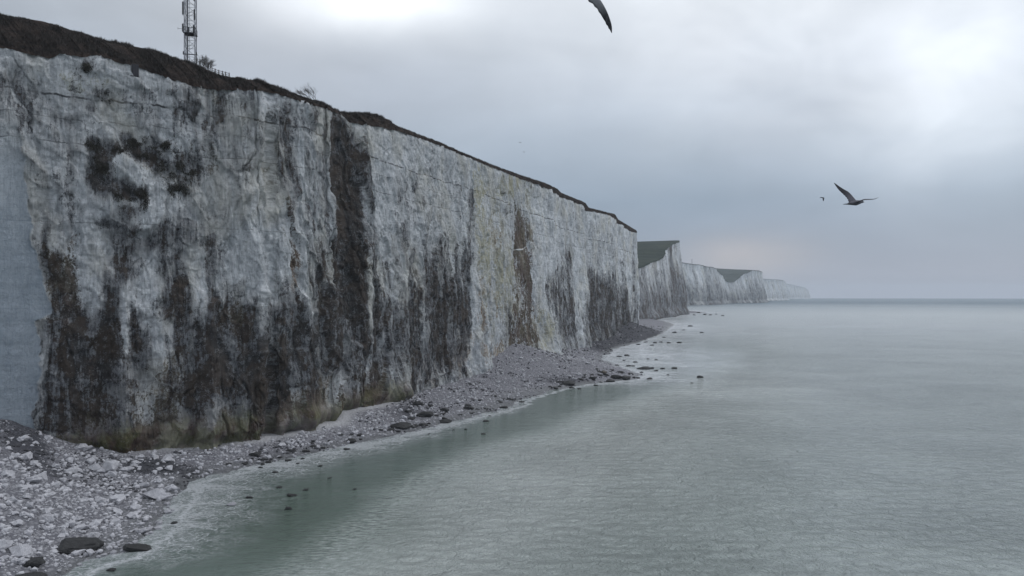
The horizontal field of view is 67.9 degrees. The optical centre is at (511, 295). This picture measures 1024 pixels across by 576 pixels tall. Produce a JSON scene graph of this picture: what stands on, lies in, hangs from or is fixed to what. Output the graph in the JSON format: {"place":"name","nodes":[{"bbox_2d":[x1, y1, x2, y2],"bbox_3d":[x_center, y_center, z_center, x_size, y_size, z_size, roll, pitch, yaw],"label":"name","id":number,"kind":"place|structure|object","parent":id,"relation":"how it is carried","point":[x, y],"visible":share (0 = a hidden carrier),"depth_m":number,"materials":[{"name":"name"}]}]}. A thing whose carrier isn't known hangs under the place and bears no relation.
{"place":"outdoors","nodes":[
{"label":"outdoors","id":0,"kind":"place"},
{"bbox_2d":[0,15,636,232],"bbox_3d":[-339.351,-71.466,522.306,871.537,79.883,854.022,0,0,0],"label":"clifftop ground","id":1,"kind":"structure","parent":0,"point":[175,77],"depth_m":133.40,"materials":[{"name":"green plant"}]},
{"bbox_2d":[178,0,197,63],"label":"lattice mast","id":2,"kind":"object","parent":1,"relation":"on","point":[187,32],"visible":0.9,"depth_m":141.80,"materials":[{"name":"metal"}]},
{"bbox_2d":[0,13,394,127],"bbox_3d":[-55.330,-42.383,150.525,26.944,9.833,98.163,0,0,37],"label":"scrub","id":3,"kind":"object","parent":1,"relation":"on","point":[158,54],"visible":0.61,"depth_m":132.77,"materials":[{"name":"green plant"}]},
{"bbox_2d":[192,55,210,65],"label":"bare shrub","id":4,"kind":"object","parent":1,"relation":"on","point":[200,62],"visible":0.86,"depth_m":142.90,"materials":[{"name":"grey plant"}]},
{"bbox_2d":[202,60,215,70],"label":"bare shrub","id":5,"kind":"object","parent":1,"relation":"on","point":[211,64],"visible":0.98,"depth_m":141.64,"materials":[{"name":"grey plant"}]},
{"bbox_2d":[291,83,316,101],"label":"bare shrub","id":6,"kind":"object","parent":1,"relation":"on","point":[301,92],"visible":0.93,"depth_m":152.10,"materials":[{"name":"grey plant"}]},
{"bbox_2d":[388,121,634,229],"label":"grass","id":7,"kind":"structure","parent":1,"relation":"on","point":[491,164],"depth_m":251.88,"materials":[{"name":"green plant"}]},
{"bbox_2d":[0,48,639,452],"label":"chalk cliff","id":8,"kind":"structure","parent":0,"point":[284,266],"depth_m":137.76,"materials":[{"name":"white stone"}]},
{"bbox_2d":[68,62,199,212],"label":"hanging grass","id":9,"kind":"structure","parent":8,"relation":"hanging from","point":[146,156],"depth_m":129.13,"materials":[{"name":"green plant"}]},
{"bbox_2d":[130,64,138,76],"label":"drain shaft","id":10,"kind":"object","parent":8,"relation":"on","point":[135,69],"visible":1,"depth_m":129.78,"materials":[{"name":"concrete"}]},
{"bbox_2d":[0,311,705,575],"bbox_3d":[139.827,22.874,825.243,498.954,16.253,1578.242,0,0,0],"label":"beach","id":11,"kind":"structure","parent":0,"point":[343,418],"depth_m":129.00,"materials":[{"name":"grey gravel"}]},
{"bbox_2d":[0,470,9,476],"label":"chalk boulder","id":12,"kind":"object","parent":11,"relation":"on","point":[5,473],"visible":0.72,"depth_m":96.06,"materials":[{"name":"grey stone"}]},
{"bbox_2d":[0,539,14,551],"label":"chalk boulder","id":13,"kind":"object","parent":11,"relation":"on","point":[5,544],"visible":1,"depth_m":76.66,"materials":[{"name":"white stone"}]},
{"bbox_2d":[6,473,15,478],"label":"chalk boulder","id":14,"kind":"object","parent":11,"relation":"on","point":[12,475],"visible":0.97,"depth_m":96.15,"materials":[{"name":"grey stone"}]},
{"bbox_2d":[9,496,17,502],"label":"chalk boulder","id":15,"kind":"object","parent":11,"relation":"on","point":[13,499],"visible":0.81,"depth_m":88.05,"materials":[{"name":"white stone"}]},
{"bbox_2d":[11,453,19,457],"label":"chalk boulder","id":16,"kind":"object","parent":11,"relation":"on","point":[15,455],"visible":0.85,"depth_m":107.57,"materials":[{"name":"white stone"}]},
{"bbox_2d":[10,519,23,525],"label":"chalk boulder","id":17,"kind":"object","parent":11,"relation":"on","point":[18,522],"visible":1,"depth_m":83.85,"materials":[{"name":"white stone"}]},
{"bbox_2d":[9,543,33,557],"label":"chalk boulder","id":18,"kind":"object","parent":11,"relation":"on","point":[22,550],"visible":0.84,"depth_m":76.01,"materials":[{"name":"white stone"}]},
{"bbox_2d":[18,556,24,564],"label":"chalk boulder","id":19,"kind":"object","parent":11,"relation":"on","point":[20,560],"visible":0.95,"depth_m":74.40,"materials":[{"name":"white stone"}]},
{"bbox_2d":[15,484,28,488],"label":"chalk boulder","id":20,"kind":"object","parent":11,"relation":"on","point":[20,486],"visible":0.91,"depth_m":92.91,"materials":[{"name":"white stone"}]},
{"bbox_2d":[17,435,29,441],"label":"chalk boulder","id":21,"kind":"object","parent":11,"relation":"on","point":[23,438],"visible":1,"depth_m":113.99,"materials":[{"name":"white stone"}]},
{"bbox_2d":[19,512,28,516],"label":"chalk boulder","id":22,"kind":"object","parent":11,"relation":"on","point":[23,514],"visible":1,"depth_m":85.69,"materials":[{"name":"white stone"}]},
{"bbox_2d":[20,558,29,564],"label":"chalk boulder","id":23,"kind":"object","parent":11,"relation":"on","point":[24,560],"visible":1,"depth_m":74.52,"materials":[{"name":"white stone"}]},
{"bbox_2d":[21,451,32,459],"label":"chalk boulder","id":24,"kind":"object","parent":11,"relation":"on","point":[28,455],"visible":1,"depth_m":108.28,"materials":[{"name":"white stone"}]},
{"bbox_2d":[24,530,32,535],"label":"chalk boulder","id":25,"kind":"object","parent":11,"relation":"on","point":[28,532],"visible":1,"depth_m":82.47,"materials":[{"name":"white stone"}]},
{"bbox_2d":[26,502,33,507],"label":"chalk boulder","id":26,"kind":"object","parent":11,"relation":"on","point":[29,504],"visible":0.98,"depth_m":87.81,"materials":[{"name":"white stone"}]},
{"bbox_2d":[15,572,47,575],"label":"dark rock","id":27,"kind":"object","parent":11,"relation":"on","point":[35,574],"visible":1,"depth_m":72.84,"materials":[{"name":"black stone"}]},
{"bbox_2d":[29,460,37,465],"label":"chalk boulder","id":28,"kind":"object","parent":11,"relation":"on","point":[32,463],"visible":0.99,"depth_m":107.30,"materials":[{"name":"white stone"}]},
{"bbox_2d":[25,476,42,482],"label":"chalk boulder","id":29,"kind":"object","parent":11,"relation":"on","point":[34,479],"visible":1,"depth_m":97.83,"materials":[{"name":"white stone"}]},
{"bbox_2d":[23,556,45,567],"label":"dark rock","id":30,"kind":"object","parent":11,"relation":"on","point":[32,562],"visible":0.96,"depth_m":74.72,"materials":[{"name":"black stone"}]},
{"bbox_2d":[38,472,47,481],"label":"chalk boulder","id":31,"kind":"object","parent":11,"relation":"on","point":[43,475],"visible":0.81,"depth_m":101.58,"materials":[{"name":"grey stone"}]},
{"bbox_2d":[38,514,53,521],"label":"chalk boulder","id":32,"kind":"object","parent":11,"relation":"on","point":[43,517],"visible":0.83,"depth_m":86.67,"materials":[{"name":"white stone"}]},
{"bbox_2d":[42,508,50,513],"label":"chalk boulder","id":33,"kind":"object","parent":11,"relation":"on","point":[46,511],"visible":0.61,"depth_m":88.87,"materials":[{"name":"white stone"}]},
{"bbox_2d":[46,515,53,522],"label":"chalk boulder","id":34,"kind":"object","parent":11,"relation":"on","point":[50,518],"visible":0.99,"depth_m":86.94,"materials":[{"name":"white stone"}]},
{"bbox_2d":[48,492,56,496],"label":"chalk boulder","id":35,"kind":"object","parent":11,"relation":"on","point":[50,494],"visible":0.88,"depth_m":95.64,"materials":[{"name":"white stone"}]},
{"bbox_2d":[51,481,60,486],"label":"chalk boulder","id":36,"kind":"object","parent":11,"relation":"on","point":[56,483],"visible":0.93,"depth_m":100.90,"materials":[{"name":"white stone"}]},
{"bbox_2d":[52,463,59,468],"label":"chalk boulder","id":37,"kind":"object","parent":11,"relation":"on","point":[55,465],"visible":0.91,"depth_m":109.16,"materials":[{"name":"grey stone"}]},
{"bbox_2d":[57,533,65,537],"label":"chalk boulder","id":38,"kind":"object","parent":11,"relation":"on","point":[61,535],"visible":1,"depth_m":84.84,"materials":[{"name":"white stone"}]},
{"bbox_2d":[65,457,73,462],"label":"chalk boulder","id":39,"kind":"object","parent":11,"relation":"on","point":[69,459],"visible":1,"depth_m":113.61,"materials":[{"name":"white stone"}]},
{"bbox_2d":[65,480,73,488],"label":"chalk boulder","id":40,"kind":"object","parent":11,"relation":"on","point":[70,484],"visible":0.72,"depth_m":101.99,"materials":[{"name":"white stone"}]},
{"bbox_2d":[65,467,77,472],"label":"chalk boulder","id":41,"kind":"object","parent":11,"relation":"on","point":[74,470],"visible":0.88,"depth_m":110.02,"materials":[{"name":"grey stone"}]},
{"bbox_2d":[68,520,75,527],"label":"chalk boulder","id":42,"kind":"object","parent":11,"relation":"on","point":[71,523],"visible":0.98,"depth_m":87.65,"materials":[{"name":"white stone"}]},
{"bbox_2d":[66,466,82,472],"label":"chalk boulder","id":43,"kind":"object","parent":11,"relation":"on","point":[80,470],"visible":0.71,"depth_m":111.29,"materials":[{"name":"grey stone"}]},
{"bbox_2d":[75,515,82,520],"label":"chalk boulder","id":44,"kind":"object","parent":11,"relation":"on","point":[77,517],"visible":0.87,"depth_m":89.95,"materials":[{"name":"white stone"}]},
{"bbox_2d":[72,523,87,531],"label":"chalk boulder","id":45,"kind":"object","parent":11,"relation":"on","point":[81,527],"visible":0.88,"depth_m":87.27,"materials":[{"name":"white stone"}]},
{"bbox_2d":[74,445,85,449],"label":"chalk boulder","id":46,"kind":"object","parent":11,"relation":"on","point":[80,447],"visible":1,"depth_m":121.20,"materials":[{"name":"white stone"}]},
{"bbox_2d":[58,537,103,554],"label":"dark rock","id":47,"kind":"object","parent":11,"relation":"on","point":[67,546],"visible":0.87,"depth_m":82.12,"materials":[{"name":"grey stone"}]},
{"bbox_2d":[82,445,93,450],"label":"chalk boulder","id":48,"kind":"object","parent":11,"relation":"on","point":[90,447],"visible":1,"depth_m":122.20,"materials":[{"name":"white stone"}]},
{"bbox_2d":[86,549,93,555],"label":"chalk boulder","id":49,"kind":"object","parent":11,"relation":"on","point":[90,552],"visible":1,"depth_m":81.32,"materials":[{"name":"white stone"}]},
{"bbox_2d":[86,457,95,463],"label":"chalk boulder","id":50,"kind":"object","parent":11,"relation":"on","point":[91,460],"visible":0.98,"depth_m":116.47,"materials":[{"name":"white stone"}]},
{"bbox_2d":[87,532,100,537],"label":"chalk boulder","id":51,"kind":"object","parent":11,"relation":"on","point":[94,534],"visible":0.57,"depth_m":86.11,"materials":[{"name":"white stone"}]},
{"bbox_2d":[87,519,101,527],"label":"chalk boulder","id":52,"kind":"object","parent":11,"relation":"on","point":[96,522],"visible":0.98,"depth_m":88.94,"materials":[{"name":"white stone"}]},
{"bbox_2d":[88,463,100,470],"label":"chalk boulder","id":53,"kind":"object","parent":11,"relation":"on","point":[95,467],"visible":0.98,"depth_m":114.09,"materials":[{"name":"grey stone"}]},
{"bbox_2d":[94,496,107,503],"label":"chalk boulder","id":54,"kind":"object","parent":11,"relation":"on","point":[99,499],"visible":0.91,"depth_m":98.13,"materials":[{"name":"white stone"}]},
{"bbox_2d":[96,467,105,472],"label":"chalk boulder","id":55,"kind":"object","parent":11,"relation":"on","point":[101,470],"visible":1,"depth_m":113.96,"materials":[{"name":"grey stone"}]},
{"bbox_2d":[102,460,119,471],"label":"chalk boulder","id":56,"kind":"object","parent":11,"relation":"on","point":[110,465],"visible":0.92,"depth_m":114.59,"materials":[{"name":"grey stone"}]},
{"bbox_2d":[107,471,116,476],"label":"chalk boulder","id":57,"kind":"object","parent":11,"relation":"on","point":[112,473],"visible":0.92,"depth_m":112.04,"materials":[{"name":"grey stone"}]},
{"bbox_2d":[110,517,120,524],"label":"chalk boulder","id":58,"kind":"object","parent":11,"relation":"on","point":[115,521],"visible":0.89,"depth_m":91.02,"materials":[{"name":"white stone"}]},
{"bbox_2d":[108,493,125,501],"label":"chalk boulder","id":59,"kind":"object","parent":11,"relation":"on","point":[112,498],"visible":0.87,"depth_m":99.67,"materials":[{"name":"white stone"}]},
{"bbox_2d":[112,508,122,512],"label":"chalk boulder","id":60,"kind":"object","parent":11,"relation":"on","point":[115,510],"visible":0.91,"depth_m":95.24,"materials":[{"name":"white stone"}]},
{"bbox_2d":[115,498,124,504],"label":"chalk boulder","id":61,"kind":"object","parent":11,"relation":"on","point":[119,501],"visible":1,"depth_m":99.18,"materials":[{"name":"white stone"}]},
{"bbox_2d":[118,467,127,470],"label":"chalk boulder","id":62,"kind":"object","parent":11,"relation":"on","point":[123,469],"visible":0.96,"depth_m":115.57,"materials":[{"name":"grey stone"}]},
{"bbox_2d":[125,512,137,518],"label":"chalk boulder","id":63,"kind":"object","parent":11,"relation":"on","point":[130,515],"visible":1,"depth_m":93.96,"materials":[{"name":"white stone"}]},
{"bbox_2d":[129,503,140,510],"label":"chalk boulder","id":64,"kind":"object","parent":11,"relation":"on","point":[134,507],"visible":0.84,"depth_m":97.89,"materials":[{"name":"white stone"}]},
{"bbox_2d":[123,543,151,551],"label":"dark rock","id":65,"kind":"object","parent":11,"relation":"on","point":[137,547],"visible":1,"depth_m":83.37,"materials":[{"name":"grey stone"}]},
{"bbox_2d":[138,482,148,486],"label":"chalk boulder","id":66,"kind":"object","parent":11,"relation":"on","point":[145,484],"visible":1,"depth_m":109.03,"materials":[{"name":"white stone"}]},
{"bbox_2d":[136,527,151,533],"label":"chalk boulder","id":67,"kind":"object","parent":11,"relation":"on","point":[144,530],"visible":1,"depth_m":88.97,"materials":[{"name":"white stone"}]},
{"bbox_2d":[142,488,169,499],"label":"chalk boulder","id":68,"kind":"object","parent":11,"relation":"on","point":[156,493],"visible":0.98,"depth_m":103.62,"materials":[{"name":"white stone"}]},
{"bbox_2d":[154,477,162,482],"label":"chalk boulder","id":69,"kind":"object","parent":11,"relation":"on","point":[159,480],"visible":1,"depth_m":111.81,"materials":[{"name":"white stone"}]},
{"bbox_2d":[161,456,174,461],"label":"chalk boulder","id":70,"kind":"object","parent":11,"relation":"on","point":[167,459],"visible":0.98,"depth_m":123.21,"materials":[{"name":"white stone"}]},
{"bbox_2d":[164,465,172,469],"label":"chalk boulder","id":71,"kind":"object","parent":11,"relation":"on","point":[169,467],"visible":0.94,"depth_m":118.97,"materials":[{"name":"grey stone"}]},
{"bbox_2d":[164,484,177,491],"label":"chalk boulder","id":72,"kind":"object","parent":11,"relation":"on","point":[169,488],"visible":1,"depth_m":108.08,"materials":[{"name":"white stone"}]},
{"bbox_2d":[249,452,260,456],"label":"dark rock","id":73,"kind":"object","parent":11,"relation":"on","point":[256,454],"visible":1,"depth_m":129.49,"materials":[{"name":"grey stone"}]},
{"bbox_2d":[0,322,662,491],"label":"dark rubble","id":74,"kind":"object","parent":11,"relation":"on","point":[43,452],"visible":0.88,"depth_m":128.30,"materials":[{"name":"stone"}]},
{"bbox_2d":[0,324,667,575],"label":"rubble","id":75,"kind":"object","parent":11,"relation":"on","point":[93,506],"visible":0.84,"depth_m":105.44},
{"bbox_2d":[346,438,356,442],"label":"dark rock","id":76,"kind":"object","parent":11,"relation":"on","point":[352,440],"visible":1,"depth_m":144.39,"materials":[{"name":"grey stone"}]},
{"bbox_2d":[390,422,410,428],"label":"dark rock","id":77,"kind":"object","parent":11,"relation":"on","point":[402,425],"visible":0.78,"depth_m":158.06,"materials":[{"name":"grey stone"}]},
{"bbox_2d":[412,401,422,405],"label":"dark rock","id":78,"kind":"object","parent":11,"relation":"on","point":[416,403],"visible":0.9,"depth_m":183.20,"materials":[{"name":"grey stone"}]},
{"bbox_2d":[416,411,433,416],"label":"dark rock","id":79,"kind":"object","parent":11,"relation":"on","point":[426,414],"visible":0.94,"depth_m":170.44,"materials":[{"name":"grey stone"}]},
{"bbox_2d":[439,419,451,422],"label":"dark rock","id":80,"kind":"object","parent":11,"relation":"on","point":[445,421],"visible":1,"depth_m":167.59,"materials":[{"name":"grey stone"}]},
{"bbox_2d":[562,380,574,384],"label":"dark rock","id":81,"kind":"object","parent":11,"relation":"on","point":[569,382],"visible":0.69,"depth_m":235.76,"materials":[{"name":"grey stone"}]},
{"bbox_2d":[611,375,621,378],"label":"dark rock","id":82,"kind":"object","parent":11,"relation":"on","point":[616,376],"visible":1,"depth_m":252.58,"materials":[{"name":"black stone"}]},
{"bbox_2d":[622,375,630,379],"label":"dark rock","id":83,"kind":"object","parent":11,"relation":"on","point":[625,377],"visible":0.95,"depth_m":253.45,"materials":[{"name":"grey stone"}]},
{"bbox_2d":[637,366,649,369],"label":"dark rock","id":84,"kind":"object","parent":11,"relation":"on","point":[643,367],"visible":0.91,"depth_m":289.87,"materials":[{"name":"grey stone"}]},
{"bbox_2d":[0,0,1023,298],"label":"sky","id":85,"kind":"structure","parent":0,"point":[720,129],"materials":[{"name":"grey"}]},
{"bbox_2d":[62,298,1023,575],"bbox_3d":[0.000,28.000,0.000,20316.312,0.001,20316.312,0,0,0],"label":"sea","id":86,"kind":"structure","parent":0,"point":[848,436],"depth_m":118.55,"materials":[{"name":"liquid"}]},
{"bbox_2d":[226,502,235,505],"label":"chalk boulder","id":87,"kind":"object","parent":86,"relation":"in","point":[231,504],"visible":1,"depth_m":101.51,"materials":[{"name":"grey stone"}]},
{"bbox_2d":[588,0,611,32],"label":"gull","id":88,"kind":"object","parent":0,"point":[600,7],"visible":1,"depth_m":11.77,"materials":[{"name":"grey"}]},
{"bbox_2d":[637,240,679,267],"bbox_3d":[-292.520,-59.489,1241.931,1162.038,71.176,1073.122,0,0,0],"label":"hillside","id":89,"kind":"structure","parent":0,"point":[648,252],"depth_m":1056.48,"materials":[{"name":"green plant"}]},
{"bbox_2d":[638,243,689,319],"bbox_3d":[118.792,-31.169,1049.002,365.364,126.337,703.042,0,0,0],"label":"chalk headland","id":90,"kind":"structure","parent":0,"point":[662,288],"depth_m":994.68,"materials":[{"name":"white stone"}]},
{"bbox_2d":[682,262,761,281],"bbox_3d":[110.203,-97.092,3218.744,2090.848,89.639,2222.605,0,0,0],"label":"hillside","id":91,"kind":"structure","parent":0,"point":[731,275],"depth_m":3052.42,"materials":[{"name":"green plant"}]},
{"bbox_2d":[682,263,768,304],"bbox_3d":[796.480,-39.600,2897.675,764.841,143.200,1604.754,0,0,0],"label":"distant cliff","id":92,"kind":"structure","parent":0,"point":[708,285],"depth_m":2591.25,"materials":[{"name":"white stone"}]},
{"bbox_2d":[763,279,789,300],"bbox_3d":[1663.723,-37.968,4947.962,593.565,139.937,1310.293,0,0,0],"label":"distant cliff","id":93,"kind":"structure","parent":0,"point":[776,290],"depth_m":4635.80,"materials":[{"name":"white stone"}]},
{"bbox_2d":[786,284,810,298],"bbox_3d":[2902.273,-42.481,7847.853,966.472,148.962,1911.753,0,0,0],"label":"distant cliff","id":94,"kind":"structure","parent":0,"point":[795,292],"depth_m":7413.47,"materials":[{"name":"white stone"}]},
{"bbox_2d":[834,183,876,204],"bbox_3d":[7.646,-2.328,17.067,0.627,0.609,1.190,0,0,0],"label":"gull","id":95,"kind":"object","parent":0,"point":[850,198],"visible":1,"depth_m":17.08,"materials":[{"name":"grey"}]}
]}

